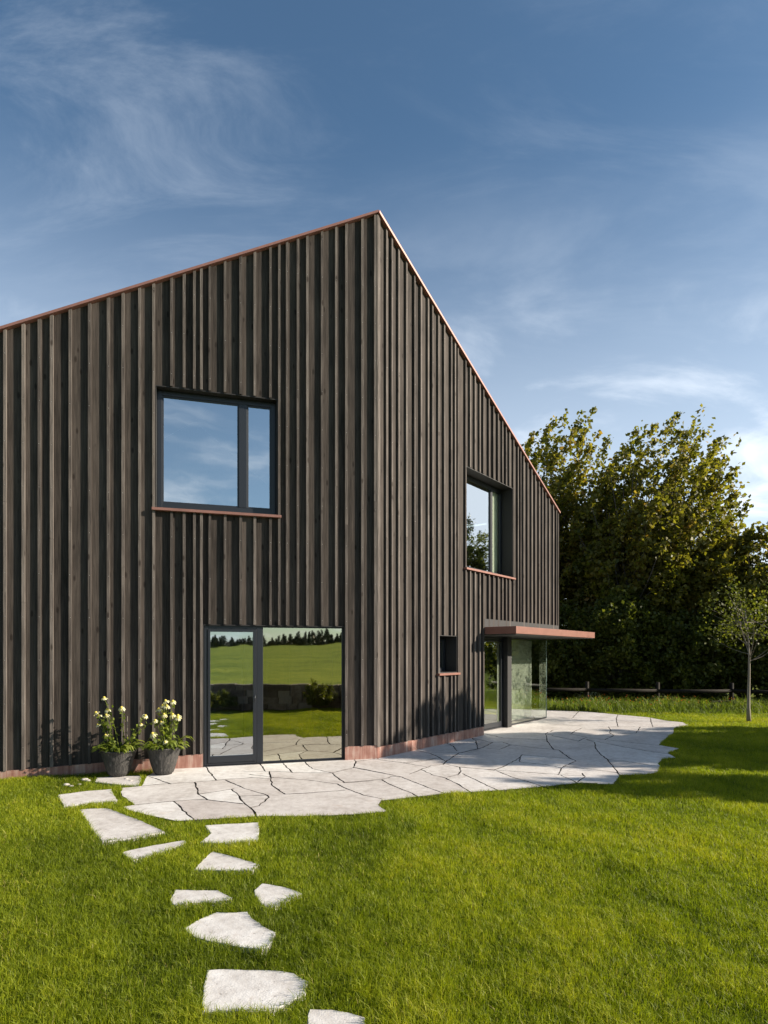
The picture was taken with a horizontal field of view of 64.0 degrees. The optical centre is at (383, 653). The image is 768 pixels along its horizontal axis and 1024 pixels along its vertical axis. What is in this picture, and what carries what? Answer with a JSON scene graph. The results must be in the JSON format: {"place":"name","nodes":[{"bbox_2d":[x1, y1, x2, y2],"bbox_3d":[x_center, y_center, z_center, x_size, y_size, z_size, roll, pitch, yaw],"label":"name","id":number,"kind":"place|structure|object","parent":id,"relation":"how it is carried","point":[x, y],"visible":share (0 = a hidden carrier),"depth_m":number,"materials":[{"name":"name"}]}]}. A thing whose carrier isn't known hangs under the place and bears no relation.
{"place":"outdoors","nodes":[
{"label":"outdoors","id":0,"kind":"place"},
{"bbox_2d":[0,656,767,1023],"bbox_3d":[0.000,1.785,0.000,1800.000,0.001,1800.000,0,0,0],"label":"ground","id":1,"kind":"structure","parent":0,"point":[490,698],"depth_m":4.17,"materials":[{"name":"green plant"}]},
{"bbox_2d":[58,789,117,807],"bbox_3d":[-3.626,1.778,7.497,0.624,0.055,0.749,0,0,-29],"label":"stepping stone","id":2,"kind":"object","parent":1,"relation":"on","point":[78,798],"visible":0.64,"depth_m":7.47,"materials":[{"name":"stone"}]},
{"bbox_2d":[95,776,139,786],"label":"stepping stone","id":3,"kind":"object","parent":1,"relation":"on","point":[118,780],"visible":0.59,"depth_m":8.48,"materials":[{"name":"stone"}]},
{"bbox_2d":[92,696,157,776],"bbox_3d":[-3.707,1.179,8.820,0.920,1.138,0.816,0,0,0],"label":"flower pot","id":4,"kind":"object","parent":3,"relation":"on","point":[118,760],"visible":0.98,"depth_m":8.72,"materials":[{"name":"concrete"}]},
{"bbox_2d":[80,808,164,844],"bbox_3d":[-2.801,1.778,6.443,0.570,0.055,1.478,0,0,-36],"label":"stepping stone","id":5,"kind":"object","parent":1,"relation":"on","point":[110,823],"visible":0.62,"depth_m":6.26,"materials":[{"name":"stone"}]},
{"bbox_2d":[123,840,184,862],"bbox_3d":[-2.023,1.778,5.503,0.580,0.055,0.290,0,0,-44],"label":"stepping stone","id":6,"kind":"object","parent":1,"relation":"on","point":[141,852],"visible":0.48,"depth_m":5.47,"materials":[{"name":"stone"}]},
{"bbox_2d":[171,890,231,907],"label":"stepping stone","id":7,"kind":"object","parent":1,"relation":"on","point":[187,895],"visible":0.63,"depth_m":4.43,"materials":[{"name":"stone"}]},
{"bbox_2d":[196,852,259,874],"bbox_3d":[-1.289,1.778,5.201,0.512,0.055,0.484,0,0,0],"label":"stepping stone","id":8,"kind":"object","parent":1,"relation":"on","point":[216,861],"visible":0.66,"depth_m":5.12,"materials":[{"name":"stone"}]},
{"bbox_2d":[200,822,258,846],"bbox_3d":[-1.494,1.778,6.007,0.542,0.055,0.664,0,0,-12],"label":"stepping stone","id":9,"kind":"object","parent":1,"relation":"on","point":[232,832],"visible":0.59,"depth_m":6.01,"materials":[{"name":"stone"}]},
{"bbox_2d":[184,912,275,954],"bbox_3d":[-0.935,1.778,3.933,0.634,0.055,0.455,0,0,18],"label":"stepping stone","id":10,"kind":"object","parent":1,"relation":"on","point":[240,928],"visible":0.77,"depth_m":3.88,"materials":[{"name":"stone"}]},
{"bbox_2d":[202,969,307,1018],"bbox_3d":[-0.690,1.778,3.203,0.575,0.055,0.413,0,0,0],"label":"stepping stone","id":11,"kind":"object","parent":1,"relation":"on","point":[247,987],"visible":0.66,"depth_m":3.20,"materials":[{"name":"stone"}]},
{"bbox_2d":[254,884,300,911],"bbox_3d":[-0.841,1.778,4.463,0.380,0.055,0.344,0,0,31],"label":"stepping stone","id":12,"kind":"object","parent":1,"relation":"on","point":[270,893],"visible":0.6,"depth_m":4.48,"materials":[{"name":"stone"}]},
{"bbox_2d":[0,210,594,779],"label":"house","id":13,"kind":"structure","parent":1,"relation":"on","point":[286,500],"depth_m":9.78,"materials":[{"name":"wood"}]},
{"bbox_2d":[152,390,280,518],"bbox_3d":[-2.594,-3.101,9.602,1.930,1.881,0.256,0,0,-17],"label":"window","id":14,"kind":"structure","parent":13,"relation":"in","point":[218,454],"depth_m":9.67,"materials":[{"name":"clear glass"}]},
{"bbox_2d":[204,625,343,766],"bbox_3d":[-1.731,0.667,9.837,2.210,2.206,0.158,0,0,-17],"label":"door","id":15,"kind":"structure","parent":13,"relation":"in","point":[273,694],"depth_m":9.84,"materials":[{"name":"clear glass"}]},
{"bbox_2d":[436,637,460,675],"bbox_3d":[1.147,0.039,12.126,0.385,0.763,0.778,0,0,38],"label":"window","id":16,"kind":"structure","parent":13,"relation":"in","point":[442,639],"depth_m":12.39,"materials":[{"name":"brown metal"}]},
{"bbox_2d":[464,475,515,579],"bbox_3d":[2.221,-2.779,13.535,0.406,2.115,2.263,0,0,38],"label":"window","id":17,"kind":"structure","parent":13,"relation":"in","point":[479,494],"depth_m":13.74,"materials":[{"name":"clear glass"}]},
{"bbox_2d":[484,636,546,730],"bbox_3d":[3.136,0.672,15.029,0.080,2.131,4.080,0,0,38],"label":"sliding door","id":18,"kind":"structure","parent":13,"relation":"in","point":[499,724],"depth_m":14.52,"materials":[{"name":"clear glass"}]},
{"bbox_2d":[307,1009,364,1023],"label":"stepping stone","id":19,"kind":"object","parent":1,"relation":"on","point":[326,1016],"visible":0.97,"depth_m":2.96,"materials":[{"name":"stone"}]},
{"bbox_2d":[181,718,670,822],"bbox_3d":[2.474,1.794,12.111,6.281,0.025,14.858,0,0,40],"label":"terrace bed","id":20,"kind":"object","parent":1,"relation":"on","point":[354,766],"visible":0.02,"depth_m":9.09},
{"bbox_2d":[484,641,552,689],"bbox_3d":[5.497,-0.548,27.554,6.034,4.726,4.166,0,0,0],"label":"bush","id":21,"kind":"object","parent":1,"relation":"on","point":[490,650],"visible":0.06,"depth_m":26.60,"materials":[{"name":"green plant"}]},
{"bbox_2d":[496,601,609,698],"bbox_3d":[6.131,-0.093,22.625,4.126,3.798,2.875,0,0,0],"label":"bush","id":22,"kind":"object","parent":1,"relation":"on","point":[559,663],"visible":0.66,"depth_m":21.86,"materials":[{"name":"green plant"}]},
{"bbox_2d":[520,406,625,626],"bbox_3d":[7.287,-4.298,26.427,6.400,12.206,5.912,0,0,0],"label":"maple tree","id":23,"kind":"object","parent":1,"relation":"on","point":[565,490],"visible":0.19,"depth_m":25.36,"materials":[{"name":"green plant"}]},
{"bbox_2d":[566,585,672,699],"bbox_3d":[8.375,-0.327,22.013,3.744,4.258,2.878,0,0,0],"label":"bush","id":24,"kind":"object","parent":1,"relation":"on","point":[626,669],"visible":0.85,"depth_m":21.36,"materials":[{"name":"green plant"}]},
{"bbox_2d":[531,682,767,703],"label":"fence","id":25,"kind":"object","parent":1,"relation":"on","point":[657,690],"visible":0.57,"depth_m":19.94,"materials":[{"name":"brown wood"}]},
{"bbox_2d":[561,403,755,699],"bbox_3d":[10.553,-3.990,24.052,7.359,11.752,6.019,0,0,0],"label":"maple tree","id":26,"kind":"object","parent":1,"relation":"on","point":[653,548],"visible":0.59,"depth_m":22.58,"materials":[{"name":"green plant"}]},
{"bbox_2d":[643,605,756,700],"bbox_3d":[11.081,0.011,21.603,4.248,3.614,2.844,0,0,0],"label":"bush","id":27,"kind":"object","parent":1,"relation":"on","point":[681,668],"visible":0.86,"depth_m":21.02,"materials":[{"name":"green plant"}]},
{"bbox_2d":[679,521,767,700],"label":"maple tree","id":28,"kind":"object","parent":1,"relation":"on","point":[717,556],"visible":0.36,"depth_m":21.43,"materials":[{"name":"green plant"}]},
{"bbox_2d":[695,565,767,720],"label":"young tree","id":29,"kind":"object","parent":1,"relation":"on","point":[747,627],"visible":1,"depth_m":15.77,"materials":[{"name":"green plant"}]},
{"bbox_2d":[727,623,767,699],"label":"bush","id":30,"kind":"object","parent":1,"relation":"on","point":[760,672],"visible":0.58,"depth_m":20.49,"materials":[{"name":"green plant"}]},
{"bbox_2d":[0,0,767,654],"label":"sky","id":31,"kind":"structure","parent":0,"point":[578,189],"materials":[{"name":"blue"}]},
{"bbox_2d":[121,709,686,822],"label":"terrace","id":32,"kind":"structure","parent":0,"point":[628,745],"depth_m":9.05,"materials":[{"name":"stone"}]},
{"bbox_2d":[133,699,193,774],"bbox_3d":[-3.187,1.204,8.936,0.728,1.088,0.830,0,0,0],"label":"flower pot","id":33,"kind":"object","parent":32,"relation":"on","point":[163,755],"visible":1,"depth_m":8.83,"materials":[{"name":"concrete"}]},
{"bbox_2d":[531,692,767,716],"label":"wild grass","id":34,"kind":"structure","parent":0,"point":[738,706],"depth_m":18.76,"materials":[{"name":"green plant"}]},
{"bbox_2d":[531,694,731,704],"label":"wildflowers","id":35,"kind":"object","parent":34,"relation":"on","point":[639,702],"visible":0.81,"depth_m":19.24,"materials":[{"name":"green plant"}]}
]}

